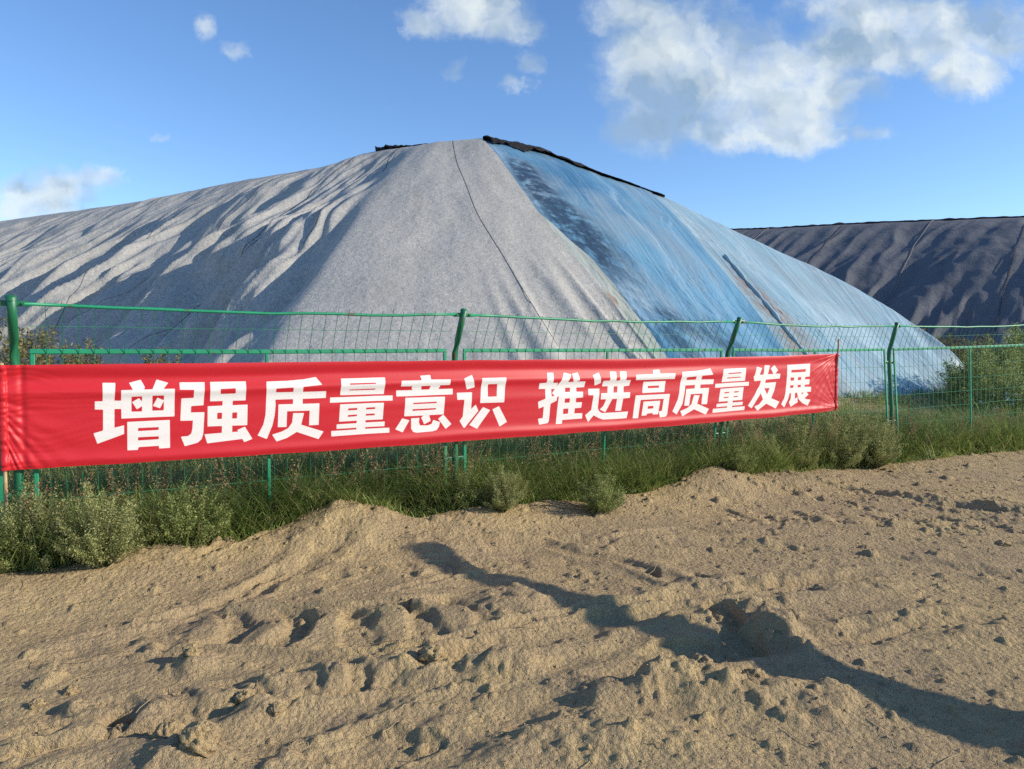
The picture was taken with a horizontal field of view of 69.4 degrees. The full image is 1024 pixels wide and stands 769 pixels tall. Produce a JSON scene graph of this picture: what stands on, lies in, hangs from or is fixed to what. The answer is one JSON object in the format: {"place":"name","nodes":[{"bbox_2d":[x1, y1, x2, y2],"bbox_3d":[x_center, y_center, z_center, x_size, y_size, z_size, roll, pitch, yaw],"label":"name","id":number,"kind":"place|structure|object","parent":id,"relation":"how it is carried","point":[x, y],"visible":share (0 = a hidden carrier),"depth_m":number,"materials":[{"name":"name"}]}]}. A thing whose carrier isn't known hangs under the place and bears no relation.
{"place":"outdoors","nodes":[
{"label":"outdoors","id":0,"kind":"place"},
{"bbox_2d":[0,392,1023,768],"bbox_3d":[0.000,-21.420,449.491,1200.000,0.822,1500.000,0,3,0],"label":"ground","id":1,"kind":"structure","parent":0,"point":[348,708],"depth_m":3.86,"materials":[{"name":"beige sand"}]},
{"bbox_2d":[27,697,45,709],"bbox_3d":[-1.996,1.341,3.101,0.068,0.051,0.063,2,4,39],"label":"dirt clod","id":2,"kind":"object","parent":1,"relation":"on","point":[34,703],"visible":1,"depth_m":3.09,"materials":[{"name":"beige soil"}]},
{"bbox_2d":[0,317,79,470],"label":"weed bush","id":3,"kind":"object","parent":1,"relation":"on","point":[23,345],"visible":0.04,"depth_m":7.15,"materials":[{"name":"green plant"}]},
{"bbox_2d":[0,478,82,573],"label":"weed bush","id":4,"kind":"object","parent":1,"relation":"on","point":[45,563],"visible":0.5,"depth_m":4.62,"materials":[{"name":"green plant"}]},
{"bbox_2d":[0,324,97,364],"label":"weed bush","id":5,"kind":"object","parent":1,"relation":"on","point":[51,356],"visible":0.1,"depth_m":9.02,"materials":[{"name":"green plant"}]},
{"bbox_2d":[63,684,77,695],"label":"dirt clod","id":6,"kind":"object","parent":1,"relation":"on","point":[70,690],"visible":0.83,"depth_m":3.22,"materials":[{"name":"beige soil"}]},
{"bbox_2d":[35,338,110,364],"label":"weed bush","id":7,"kind":"object","parent":1,"relation":"on","point":[76,360],"visible":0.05,"depth_m":7.94,"materials":[{"name":"green plant"}]},
{"bbox_2d":[47,481,159,567],"bbox_3d":[-2.588,0.875,4.674,0.602,0.601,0.590,-3,4,-42],"label":"weed bush","id":8,"kind":"object","parent":1,"relation":"on","point":[97,546],"visible":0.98,"depth_m":4.58,"materials":[{"name":"green plant"}]},
{"bbox_2d":[115,723,128,731],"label":"dirt clod","id":9,"kind":"object","parent":1,"relation":"on","point":[121,727],"visible":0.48,"depth_m":2.94,"materials":[{"name":"beige soil"}]},
{"bbox_2d":[141,346,192,363],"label":"weed bush","id":10,"kind":"object","parent":1,"relation":"on","point":[157,361],"visible":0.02,"depth_m":8.61,"materials":[{"name":"green plant"}]},
{"bbox_2d":[150,718,185,738],"bbox_3d":[-1.317,1.345,2.844,0.125,0.104,0.121,2,4,38],"label":"dirt clod","id":11,"kind":"object","parent":1,"relation":"on","point":[166,728],"visible":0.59,"depth_m":2.83,"materials":[{"name":"beige soil"}]},
{"bbox_2d":[145,480,233,547],"bbox_3d":[-2.228,0.931,5.126,0.565,0.521,0.529,-1,3,-23],"label":"weed bush","id":12,"kind":"object","parent":1,"relation":"on","point":[204,531],"visible":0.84,"depth_m":5.08,"materials":[{"name":"green plant"}]},
{"bbox_2d":[182,642,203,656],"bbox_3d":[-1.524,1.280,3.532,0.103,0.088,0.123,-2,4,-37],"label":"dirt clod","id":13,"kind":"object","parent":1,"relation":"on","point":[192,649],"visible":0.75,"depth_m":3.50,"materials":[{"name":"beige soil"}]},
{"bbox_2d":[178,719,222,757],"bbox_3d":[-1.142,1.296,2.704,0.168,0.120,0.167,1,3,16],"label":"dirt clod","id":14,"kind":"object","parent":1,"relation":"on","point":[202,737],"visible":0.93,"depth_m":2.66,"materials":[{"name":"beige soil"}]},
{"bbox_2d":[218,474,261,512],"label":"weed bush","id":15,"kind":"object","parent":1,"relation":"on","point":[236,489],"visible":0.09,"depth_m":5.90,"materials":[{"name":"green plant"}]},
{"bbox_2d":[233,688,256,704],"bbox_3d":[-1.134,1.342,3.152,0.101,0.089,0.110,1,3,20],"label":"dirt clod","id":16,"kind":"object","parent":1,"relation":"on","point":[240,697],"visible":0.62,"depth_m":3.13,"materials":[{"name":"beige soil"}]},
{"bbox_2d":[267,702,283,715],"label":"dirt clod","id":17,"kind":"object","parent":1,"relation":"on","point":[275,708],"visible":1,"depth_m":2.98,"materials":[{"name":"beige soil"}]},
{"bbox_2d":[340,470,382,491],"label":"weed bush","id":18,"kind":"object","parent":1,"relation":"on","point":[365,480],"visible":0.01,"depth_m":6.38,"materials":[{"name":"green plant"}]},
{"bbox_2d":[402,488,440,517],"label":"weed bush","id":19,"kind":"object","parent":1,"relation":"on","point":[422,507],"visible":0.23,"depth_m":6.21,"materials":[{"name":"green plant"}]},
{"bbox_2d":[418,643,446,664],"bbox_3d":[-0.380,1.282,3.508,0.144,0.107,0.127,1,3,14],"label":"dirt clod","id":20,"kind":"object","parent":1,"relation":"on","point":[428,652],"visible":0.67,"depth_m":3.47,"materials":[{"name":"beige soil"}]},
{"bbox_2d":[435,463,489,510],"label":"weed bush","id":21,"kind":"object","parent":1,"relation":"on","point":[471,498],"visible":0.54,"depth_m":6.20,"materials":[{"name":"green plant"}]},
{"bbox_2d":[0,135,963,397],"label":"covered stockpile","id":22,"kind":"object","parent":1,"relation":"on","point":[488,225],"visible":0.85,"depth_m":17.46,"materials":[{"name":"grey fabric"}]},
{"bbox_2d":[476,464,528,512],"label":"weed bush","id":23,"kind":"object","parent":1,"relation":"on","point":[503,501],"visible":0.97,"depth_m":6.14,"materials":[{"name":"green plant"}]},
{"bbox_2d":[0,294,1023,525],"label":"fence","id":24,"kind":"object","parent":1,"relation":"on","point":[10,302],"visible":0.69,"depth_m":6.51,"materials":[{"name":"green metal"}]},
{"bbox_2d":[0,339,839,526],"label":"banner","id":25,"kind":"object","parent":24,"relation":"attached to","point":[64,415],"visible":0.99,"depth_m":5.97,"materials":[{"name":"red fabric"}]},
{"bbox_2d":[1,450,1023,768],"bbox_3d":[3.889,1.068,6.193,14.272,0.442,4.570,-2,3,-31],"label":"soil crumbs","id":26,"kind":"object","parent":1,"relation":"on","point":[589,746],"visible":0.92,"depth_m":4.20,"materials":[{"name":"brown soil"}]},
{"bbox_2d":[573,466,626,514],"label":"weed bush","id":27,"kind":"object","parent":1,"relation":"on","point":[599,499],"visible":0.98,"depth_m":6.39,"materials":[{"name":"green plant"}]},
{"bbox_2d":[690,653,713,664],"bbox_3d":[0.879,1.294,3.426,0.128,0.080,0.126,2,4,38],"label":"dirt clod","id":28,"kind":"object","parent":1,"relation":"on","point":[697,657],"visible":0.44,"depth_m":3.42,"materials":[{"name":"beige soil"}]},
{"bbox_2d":[717,440,758,472],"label":"weed bush","id":29,"kind":"object","parent":1,"relation":"on","point":[738,462],"visible":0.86,"depth_m":7.77,"materials":[{"name":"green plant"}]},
{"bbox_2d":[741,668,768,677],"bbox_3d":[1.076,1.301,3.287,0.122,0.084,0.113,2,3,31],"label":"dirt clod","id":30,"kind":"object","parent":1,"relation":"on","point":[757,672],"visible":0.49,"depth_m":3.27,"materials":[{"name":"beige soil"}]},
{"bbox_2d":[738,424,783,464],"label":"weed bush","id":31,"kind":"object","parent":1,"relation":"on","point":[754,435],"visible":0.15,"depth_m":8.36,"materials":[{"name":"green plant"}]},
{"bbox_2d":[767,417,825,470],"bbox_3d":[3.329,0.713,8.710,0.665,0.745,0.678,1,3,13],"label":"weed bush","id":32,"kind":"object","parent":1,"relation":"on","point":[805,461],"visible":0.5,"depth_m":8.58,"materials":[{"name":"green plant"}]},
{"bbox_2d":[785,412,837,435],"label":"weed bush","id":33,"kind":"object","parent":1,"relation":"on","point":[804,416],"visible":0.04,"depth_m":9.46,"materials":[{"name":"green plant"}]},
{"bbox_2d":[812,407,874,468],"bbox_3d":[3.932,0.664,8.890,0.751,0.804,0.767,0,3,9],"label":"weed bush","id":34,"kind":"object","parent":1,"relation":"on","point":[847,451],"visible":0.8,"depth_m":8.79,"materials":[{"name":"green plant"}]},
{"bbox_2d":[835,400,893,451],"bbox_3d":[4.423,0.612,9.495,0.838,0.897,0.855,-2,3,-30],"label":"weed bush","id":35,"kind":"object","parent":1,"relation":"on","point":[854,416],"visible":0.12,"depth_m":9.43,"materials":[{"name":"green plant"}]},
{"bbox_2d":[730,216,1023,357],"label":"covered stockpile","id":36,"kind":"object","parent":1,"relation":"on","point":[952,272],"visible":0.44,"depth_m":34.19,"materials":[{"name":"grey fabric"}]},
{"bbox_2d":[848,412,908,467],"bbox_3d":[4.427,0.691,9.077,0.751,0.728,0.767,1,3,15],"label":"weed bush","id":37,"kind":"object","parent":1,"relation":"on","point":[879,456],"visible":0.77,"depth_m":8.95,"materials":[{"name":"green plant"}]},
{"bbox_2d":[917,424,952,452],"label":"weed bush","id":38,"kind":"object","parent":1,"relation":"on","point":[936,440],"visible":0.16,"depth_m":10.12,"materials":[{"name":"green plant"}]},
{"bbox_2d":[936,334,965,361],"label":"weed bush","id":39,"kind":"object","parent":1,"relation":"on","point":[950,339],"visible":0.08,"depth_m":19.33,"materials":[{"name":"green plant"}]},
{"bbox_2d":[935,392,980,418],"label":"weed bush","id":40,"kind":"object","parent":1,"relation":"on","point":[953,402],"visible":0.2,"depth_m":13.47,"materials":[{"name":"green plant"}]},
{"bbox_2d":[935,343,1003,387],"bbox_3d":[9.662,-0.278,15.586,1.226,1.271,1.307,3,4,43],"label":"weed bush","id":41,"kind":"object","parent":1,"relation":"on","point":[957,368],"visible":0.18,"depth_m":15.57,"materials":[{"name":"green plant"}]},
{"bbox_2d":[951,332,1006,366],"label":"weed bush","id":42,"kind":"object","parent":1,"relation":"on","point":[964,351],"visible":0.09,"depth_m":18.07,"materials":[{"name":"green plant"}]},
{"bbox_2d":[941,341,1018,401],"bbox_3d":[9.295,-0.164,14.524,1.426,1.456,1.337,-2,3,-32],"label":"weed bush","id":43,"kind":"object","parent":1,"relation":"on","point":[973,381],"visible":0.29,"depth_m":14.55,"materials":[{"name":"green plant"}]},
{"bbox_2d":[956,378,1022,415],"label":"weed bush","id":44,"kind":"object","parent":1,"relation":"on","point":[978,394],"visible":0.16,"depth_m":12.63,"materials":[{"name":"green plant"}]},
{"bbox_2d":[959,349,1023,404],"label":"weed bush","id":45,"kind":"object","parent":1,"relation":"on","point":[992,380],"visible":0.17,"depth_m":13.13,"materials":[{"name":"green plant"}]},
{"bbox_2d":[963,323,1023,381],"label":"weed bush","id":46,"kind":"object","parent":1,"relation":"on","point":[1009,350],"visible":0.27,"depth_m":15.26,"materials":[{"name":"green plant"}]},
{"bbox_2d":[974,387,1023,417],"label":"flowering weed","id":47,"kind":"object","parent":1,"relation":"on","point":[1007,397],"visible":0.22,"depth_m":12.36,"materials":[{"name":"green plant"}]},
{"bbox_2d":[982,368,1023,411],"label":"weed bush","id":48,"kind":"object","parent":1,"relation":"on","point":[1017,384],"visible":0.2,"depth_m":12.43,"materials":[{"name":"green plant"}]},
{"bbox_2d":[996,540,1011,545],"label":"dirt clod","id":49,"kind":"object","parent":1,"relation":"on","point":[1002,542],"visible":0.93,"depth_m":5.58,"materials":[{"name":"beige soil"}]},
{"bbox_2d":[0,360,1023,573],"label":"grass","id":50,"kind":"structure","parent":0,"point":[661,472],"depth_m":6.78,"materials":[{"name":"green plant"}]},
{"bbox_2d":[0,0,1023,228],"label":"sky","id":51,"kind":"structure","parent":0,"point":[740,113],"materials":[{"name":"blue"}]},
{"bbox_2d":[4,460,1023,768],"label":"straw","id":52,"kind":"object","parent":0,"point":[414,638],"visible":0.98,"depth_m":3.23,"materials":[{"name":"plant"}]},
{"bbox_2d":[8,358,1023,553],"bbox_3d":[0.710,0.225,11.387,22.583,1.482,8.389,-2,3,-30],"label":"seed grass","id":53,"kind":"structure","parent":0,"point":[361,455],"depth_m":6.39,"materials":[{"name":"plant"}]}
]}

